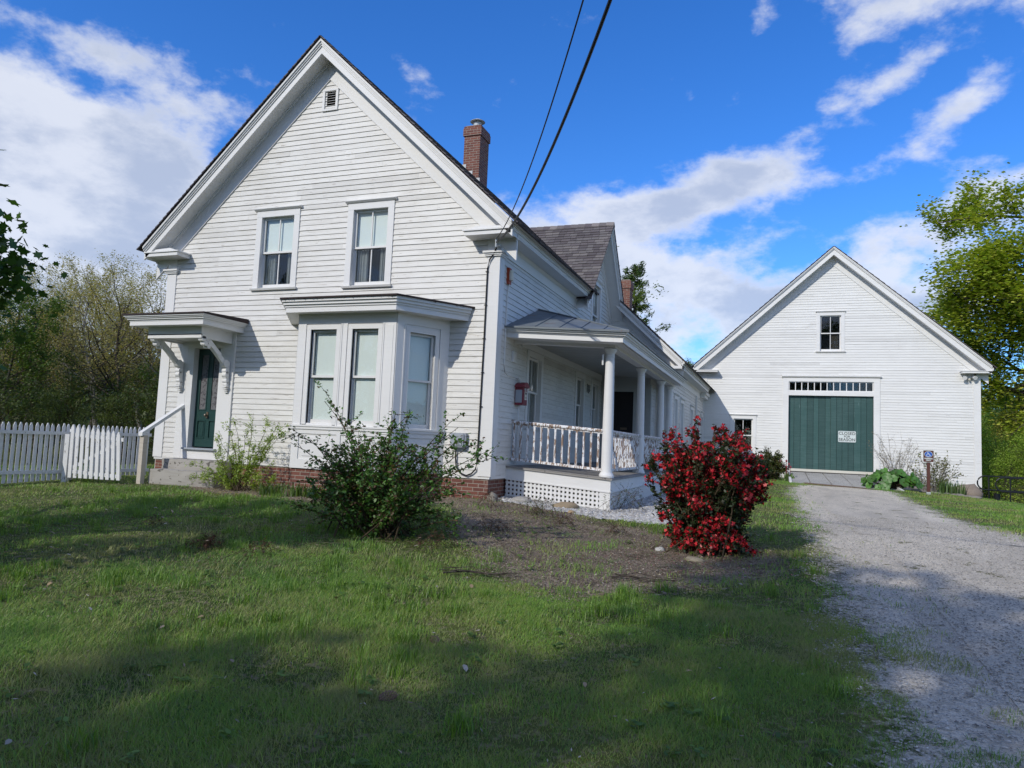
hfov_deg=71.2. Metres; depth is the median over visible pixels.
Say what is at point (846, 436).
closed sign
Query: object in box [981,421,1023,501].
thicket tree
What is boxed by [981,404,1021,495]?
thicket tree
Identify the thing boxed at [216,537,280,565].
weed sprout
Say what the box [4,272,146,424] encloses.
budding tree
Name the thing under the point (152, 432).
undergrowth shrub
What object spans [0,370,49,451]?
undergrowth shrub
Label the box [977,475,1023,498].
pipe railing
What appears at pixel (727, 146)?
sky
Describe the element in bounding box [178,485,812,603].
soil crumbs
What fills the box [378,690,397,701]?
pine cone
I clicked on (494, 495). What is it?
corner stone
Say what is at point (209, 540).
weed sprout
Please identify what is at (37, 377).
undergrowth shrub
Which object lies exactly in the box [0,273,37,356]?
leafy tree
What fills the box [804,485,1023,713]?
gravel driveway
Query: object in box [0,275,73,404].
budding tree
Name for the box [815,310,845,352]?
window
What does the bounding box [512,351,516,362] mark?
wall box
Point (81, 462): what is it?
picket gate
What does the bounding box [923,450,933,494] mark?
parking sign
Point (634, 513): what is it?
white pebbles
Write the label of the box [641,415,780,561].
flowering quince
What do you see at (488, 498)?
weed sprout
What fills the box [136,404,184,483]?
handrail
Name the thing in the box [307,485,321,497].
lily clump
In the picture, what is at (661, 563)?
mulch bed
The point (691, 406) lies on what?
window
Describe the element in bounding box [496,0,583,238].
overhead cable
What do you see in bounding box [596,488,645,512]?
weed sprout
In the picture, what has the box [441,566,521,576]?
fallen stick
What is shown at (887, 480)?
rhubarb plant
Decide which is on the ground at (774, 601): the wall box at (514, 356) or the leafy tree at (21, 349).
the leafy tree at (21, 349)
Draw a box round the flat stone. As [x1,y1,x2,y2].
[512,496,531,501]
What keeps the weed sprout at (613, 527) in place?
on the mulch bed
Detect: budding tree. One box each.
[0,255,88,453]
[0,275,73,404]
[0,290,80,448]
[1,272,100,443]
[3,266,102,374]
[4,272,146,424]
[13,250,160,452]
[15,275,130,445]
[26,256,159,429]
[35,248,164,456]
[47,265,162,445]
[64,266,160,429]
[70,274,166,419]
[81,265,167,388]
[98,286,165,411]
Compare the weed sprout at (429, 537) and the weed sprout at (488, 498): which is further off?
the weed sprout at (488, 498)
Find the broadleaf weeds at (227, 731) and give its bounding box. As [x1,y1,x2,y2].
[0,488,838,767]
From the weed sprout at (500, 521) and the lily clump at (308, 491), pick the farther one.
the lily clump at (308, 491)
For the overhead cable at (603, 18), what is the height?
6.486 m
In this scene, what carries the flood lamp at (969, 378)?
attached to the barn
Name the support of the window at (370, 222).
in the farmhouse
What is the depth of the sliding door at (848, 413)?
27.16 m
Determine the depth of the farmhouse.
13.95 m
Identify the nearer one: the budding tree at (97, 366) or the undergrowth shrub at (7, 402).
the undergrowth shrub at (7, 402)
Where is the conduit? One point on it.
(504, 366)
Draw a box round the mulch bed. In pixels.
[216,486,749,584]
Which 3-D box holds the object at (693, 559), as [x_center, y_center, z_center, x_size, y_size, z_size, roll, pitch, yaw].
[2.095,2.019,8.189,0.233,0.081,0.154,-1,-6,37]
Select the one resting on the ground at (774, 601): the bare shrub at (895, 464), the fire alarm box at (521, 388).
the bare shrub at (895, 464)
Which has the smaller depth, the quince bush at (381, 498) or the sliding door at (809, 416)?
the quince bush at (381, 498)
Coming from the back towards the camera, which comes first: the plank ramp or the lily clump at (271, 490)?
the plank ramp
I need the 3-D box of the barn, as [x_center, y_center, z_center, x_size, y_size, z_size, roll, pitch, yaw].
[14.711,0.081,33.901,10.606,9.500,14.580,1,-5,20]
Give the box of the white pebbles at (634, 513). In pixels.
[498,493,670,524]
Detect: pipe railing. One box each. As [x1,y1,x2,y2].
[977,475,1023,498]
[995,477,1023,501]
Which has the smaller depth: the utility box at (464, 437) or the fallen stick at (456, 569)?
the fallen stick at (456, 569)
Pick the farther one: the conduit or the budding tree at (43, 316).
the budding tree at (43, 316)
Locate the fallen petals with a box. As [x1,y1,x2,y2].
[543,537,866,606]
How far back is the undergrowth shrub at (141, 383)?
27.28 m
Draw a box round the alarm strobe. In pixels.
[506,267,513,284]
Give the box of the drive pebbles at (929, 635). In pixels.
[780,511,1023,767]
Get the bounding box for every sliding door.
[788,395,830,472]
[830,396,872,474]
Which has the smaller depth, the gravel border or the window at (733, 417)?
the gravel border
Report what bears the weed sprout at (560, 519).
on the mulch bed
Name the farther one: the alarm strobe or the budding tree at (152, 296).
the budding tree at (152, 296)
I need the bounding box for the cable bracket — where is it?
[495,239,505,253]
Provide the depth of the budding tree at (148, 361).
28.28 m
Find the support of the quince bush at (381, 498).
on the ground at (774, 601)
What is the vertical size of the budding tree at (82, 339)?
9.101 m
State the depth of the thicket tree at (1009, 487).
25.39 m
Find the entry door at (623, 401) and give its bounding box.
[602,392,633,432]
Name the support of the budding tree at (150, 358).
on the ground at (774, 601)
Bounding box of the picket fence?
[0,422,151,483]
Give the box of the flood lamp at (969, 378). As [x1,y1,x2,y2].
[963,376,977,380]
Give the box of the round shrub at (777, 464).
[751,445,788,479]
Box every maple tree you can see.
[0,149,68,370]
[899,162,1023,445]
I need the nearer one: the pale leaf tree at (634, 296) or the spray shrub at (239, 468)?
the spray shrub at (239, 468)
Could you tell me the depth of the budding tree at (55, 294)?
27.08 m
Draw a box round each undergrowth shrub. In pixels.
[0,353,40,443]
[0,355,92,454]
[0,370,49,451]
[11,384,95,459]
[24,358,97,446]
[39,371,131,451]
[65,356,159,457]
[69,391,145,456]
[88,362,157,448]
[109,389,157,452]
[112,367,159,458]
[131,364,159,442]
[139,374,158,405]
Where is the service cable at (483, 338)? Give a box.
[455,247,496,475]
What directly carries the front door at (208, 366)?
in the farmhouse
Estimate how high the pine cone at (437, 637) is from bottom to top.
0.062 m
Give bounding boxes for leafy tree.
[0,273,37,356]
[0,282,84,442]
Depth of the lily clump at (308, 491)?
12.18 m
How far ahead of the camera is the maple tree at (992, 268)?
35.21 m
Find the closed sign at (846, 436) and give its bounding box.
[838,431,855,442]
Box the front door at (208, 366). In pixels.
[192,349,220,446]
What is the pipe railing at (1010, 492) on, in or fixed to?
on the ground at (774, 601)
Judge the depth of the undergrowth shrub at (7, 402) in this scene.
19.20 m
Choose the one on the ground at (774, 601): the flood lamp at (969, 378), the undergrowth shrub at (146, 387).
the undergrowth shrub at (146, 387)
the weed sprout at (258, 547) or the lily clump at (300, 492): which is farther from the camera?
the lily clump at (300, 492)
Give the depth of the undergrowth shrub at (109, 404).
21.80 m
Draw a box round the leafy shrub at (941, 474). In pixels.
[907,450,967,491]
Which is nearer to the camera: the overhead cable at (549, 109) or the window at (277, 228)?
the overhead cable at (549, 109)
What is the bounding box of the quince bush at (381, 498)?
[274,379,507,540]
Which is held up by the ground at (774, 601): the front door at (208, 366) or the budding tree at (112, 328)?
the budding tree at (112, 328)
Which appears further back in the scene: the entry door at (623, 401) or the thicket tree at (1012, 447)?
the thicket tree at (1012, 447)
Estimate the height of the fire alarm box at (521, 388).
0.430 m
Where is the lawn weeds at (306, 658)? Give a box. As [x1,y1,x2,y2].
[0,480,995,767]
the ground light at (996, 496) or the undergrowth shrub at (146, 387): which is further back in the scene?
the undergrowth shrub at (146, 387)
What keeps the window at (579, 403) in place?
in the farmhouse
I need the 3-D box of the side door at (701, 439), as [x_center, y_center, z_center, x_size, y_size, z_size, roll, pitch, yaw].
[7.501,2.225,28.396,0.170,2.300,0.860,1,-5,20]
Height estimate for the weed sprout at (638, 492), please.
0.563 m
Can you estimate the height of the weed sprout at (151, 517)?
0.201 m
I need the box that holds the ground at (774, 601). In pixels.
[0,373,1023,767]
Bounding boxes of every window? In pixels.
[249,205,302,290]
[280,293,474,497]
[341,196,397,288]
[523,349,543,430]
[573,371,585,434]
[589,379,599,435]
[591,279,603,322]
[673,393,679,444]
[679,397,685,447]
[689,404,694,444]
[696,410,700,440]
[729,414,756,453]
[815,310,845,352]
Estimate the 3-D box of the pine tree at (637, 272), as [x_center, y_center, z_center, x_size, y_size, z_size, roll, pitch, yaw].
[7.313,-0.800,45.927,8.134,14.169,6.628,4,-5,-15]
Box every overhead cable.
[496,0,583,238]
[496,0,611,242]
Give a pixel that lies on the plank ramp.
(836, 479)
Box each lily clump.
[255,481,269,495]
[264,483,279,495]
[270,482,287,496]
[283,484,300,496]
[294,483,308,496]
[302,484,318,497]
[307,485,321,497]
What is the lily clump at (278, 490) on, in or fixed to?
on the ground at (774, 601)
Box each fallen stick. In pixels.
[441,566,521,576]
[610,572,679,581]
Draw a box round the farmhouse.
[122,35,686,509]
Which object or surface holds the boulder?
on the ground at (774, 601)
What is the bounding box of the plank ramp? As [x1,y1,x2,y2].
[787,470,903,490]
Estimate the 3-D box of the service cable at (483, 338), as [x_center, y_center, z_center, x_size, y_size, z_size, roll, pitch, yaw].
[-0.595,-0.431,12.548,0.720,4.096,0.168,-1,-6,36]
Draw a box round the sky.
[0,0,1023,410]
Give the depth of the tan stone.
12.02 m
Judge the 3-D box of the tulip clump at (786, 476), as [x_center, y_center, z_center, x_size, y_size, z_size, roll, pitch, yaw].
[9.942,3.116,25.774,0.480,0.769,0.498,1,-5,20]
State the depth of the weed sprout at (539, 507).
11.00 m
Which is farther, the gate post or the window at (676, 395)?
the window at (676, 395)
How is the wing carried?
on the ground at (774, 601)
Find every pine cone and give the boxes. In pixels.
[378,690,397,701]
[429,635,439,642]
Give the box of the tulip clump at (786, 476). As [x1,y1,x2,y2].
[781,460,794,480]
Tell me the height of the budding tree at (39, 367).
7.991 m
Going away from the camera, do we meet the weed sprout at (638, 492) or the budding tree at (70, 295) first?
the weed sprout at (638, 492)
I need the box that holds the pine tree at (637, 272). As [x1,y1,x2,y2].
[621,261,671,333]
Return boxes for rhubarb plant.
[860,468,923,489]
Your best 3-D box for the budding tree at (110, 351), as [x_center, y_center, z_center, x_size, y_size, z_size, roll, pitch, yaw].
[-19.121,-1.398,32.294,6.498,9.118,5.530,-1,-6,40]
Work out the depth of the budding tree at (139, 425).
39.78 m
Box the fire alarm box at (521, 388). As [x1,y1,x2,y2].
[515,382,530,405]
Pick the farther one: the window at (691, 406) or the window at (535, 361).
the window at (691, 406)
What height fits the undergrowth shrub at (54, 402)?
2.386 m
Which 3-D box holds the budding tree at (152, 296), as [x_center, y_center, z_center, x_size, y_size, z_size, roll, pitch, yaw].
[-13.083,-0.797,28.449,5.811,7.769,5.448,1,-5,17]
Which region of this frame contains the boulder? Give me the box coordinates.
[956,484,982,497]
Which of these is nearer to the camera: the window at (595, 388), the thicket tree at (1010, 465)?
the window at (595, 388)
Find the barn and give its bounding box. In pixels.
[691,246,996,493]
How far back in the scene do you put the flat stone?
12.29 m
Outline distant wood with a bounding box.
[0,349,1023,495]
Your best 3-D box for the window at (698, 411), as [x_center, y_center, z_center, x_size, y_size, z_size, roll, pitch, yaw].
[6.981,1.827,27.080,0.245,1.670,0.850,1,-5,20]
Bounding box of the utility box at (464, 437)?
[450,433,467,446]
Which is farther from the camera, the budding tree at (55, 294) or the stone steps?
the budding tree at (55, 294)
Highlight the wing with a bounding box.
[612,279,715,458]
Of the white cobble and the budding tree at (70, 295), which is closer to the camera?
the white cobble
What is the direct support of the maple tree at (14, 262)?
on the ground at (774, 601)
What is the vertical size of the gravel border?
0.157 m
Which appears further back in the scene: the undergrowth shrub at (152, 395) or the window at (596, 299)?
the undergrowth shrub at (152, 395)
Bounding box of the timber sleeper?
[804,482,866,488]
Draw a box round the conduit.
[503,284,520,464]
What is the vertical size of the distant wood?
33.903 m
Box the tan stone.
[553,502,578,508]
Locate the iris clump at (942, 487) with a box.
[936,479,968,494]
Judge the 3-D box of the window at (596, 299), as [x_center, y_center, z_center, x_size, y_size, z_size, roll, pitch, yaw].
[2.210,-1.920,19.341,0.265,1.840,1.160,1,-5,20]
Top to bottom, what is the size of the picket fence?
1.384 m
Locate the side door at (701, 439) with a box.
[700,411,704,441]
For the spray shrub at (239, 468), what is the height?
1.488 m
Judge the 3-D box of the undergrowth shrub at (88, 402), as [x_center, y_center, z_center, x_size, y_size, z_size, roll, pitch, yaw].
[-16.030,1.180,26.965,3.523,3.540,2.256,5,-5,-29]
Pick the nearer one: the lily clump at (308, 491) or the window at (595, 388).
the lily clump at (308, 491)
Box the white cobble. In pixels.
[655,547,664,550]
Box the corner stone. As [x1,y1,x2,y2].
[486,492,497,501]
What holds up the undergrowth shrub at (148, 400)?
on the ground at (774, 601)
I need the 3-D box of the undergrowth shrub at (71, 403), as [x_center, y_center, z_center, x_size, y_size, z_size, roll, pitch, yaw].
[-14.941,0.929,23.567,2.256,3.540,3.523,6,-6,-36]
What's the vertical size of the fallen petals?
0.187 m
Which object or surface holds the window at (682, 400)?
in the wing
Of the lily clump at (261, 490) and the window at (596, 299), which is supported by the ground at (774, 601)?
the lily clump at (261, 490)
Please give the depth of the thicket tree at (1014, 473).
26.31 m
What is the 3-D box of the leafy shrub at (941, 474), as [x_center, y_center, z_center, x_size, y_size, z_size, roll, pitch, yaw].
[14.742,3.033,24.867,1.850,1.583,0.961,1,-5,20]
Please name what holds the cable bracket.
attached to the farmhouse
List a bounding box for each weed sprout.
[120,513,168,526]
[174,531,225,556]
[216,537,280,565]
[407,528,457,553]
[472,489,505,508]
[472,516,512,536]
[510,495,557,517]
[552,512,576,527]
[589,515,625,535]
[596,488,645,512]
[612,482,645,509]
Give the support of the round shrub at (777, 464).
on the ground at (774, 601)
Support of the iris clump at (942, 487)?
on the ground at (774, 601)
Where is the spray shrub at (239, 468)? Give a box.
[184,412,289,491]
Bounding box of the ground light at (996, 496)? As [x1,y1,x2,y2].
[993,493,1000,500]
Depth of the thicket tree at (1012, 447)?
36.76 m
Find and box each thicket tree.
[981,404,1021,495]
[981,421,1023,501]
[981,428,1023,502]
[982,402,1023,498]
[982,438,1021,498]
[985,419,1023,498]
[990,447,1023,502]
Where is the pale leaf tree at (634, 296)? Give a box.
[617,246,668,321]
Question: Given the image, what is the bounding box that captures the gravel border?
[501,486,669,522]
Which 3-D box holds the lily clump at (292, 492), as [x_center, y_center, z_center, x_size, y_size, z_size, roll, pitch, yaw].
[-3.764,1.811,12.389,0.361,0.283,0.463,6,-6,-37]
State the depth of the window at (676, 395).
21.43 m
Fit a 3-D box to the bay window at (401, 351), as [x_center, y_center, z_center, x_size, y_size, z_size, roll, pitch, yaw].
[-2.828,0.386,12.733,4.050,3.780,1.446,1,-5,20]
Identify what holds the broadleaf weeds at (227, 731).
on the ground at (774, 601)
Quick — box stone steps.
[148,458,231,487]
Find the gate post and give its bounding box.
[61,434,70,481]
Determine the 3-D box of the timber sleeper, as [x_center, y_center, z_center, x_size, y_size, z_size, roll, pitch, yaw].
[10.806,3.476,23.916,1.909,0.250,0.180,0,-5,23]
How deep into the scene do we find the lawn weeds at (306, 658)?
4.71 m
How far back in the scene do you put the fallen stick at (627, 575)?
7.13 m
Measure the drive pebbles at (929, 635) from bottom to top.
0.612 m
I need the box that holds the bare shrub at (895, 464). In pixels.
[866,431,918,486]
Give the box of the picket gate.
[67,424,124,479]
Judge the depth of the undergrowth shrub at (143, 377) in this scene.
23.34 m

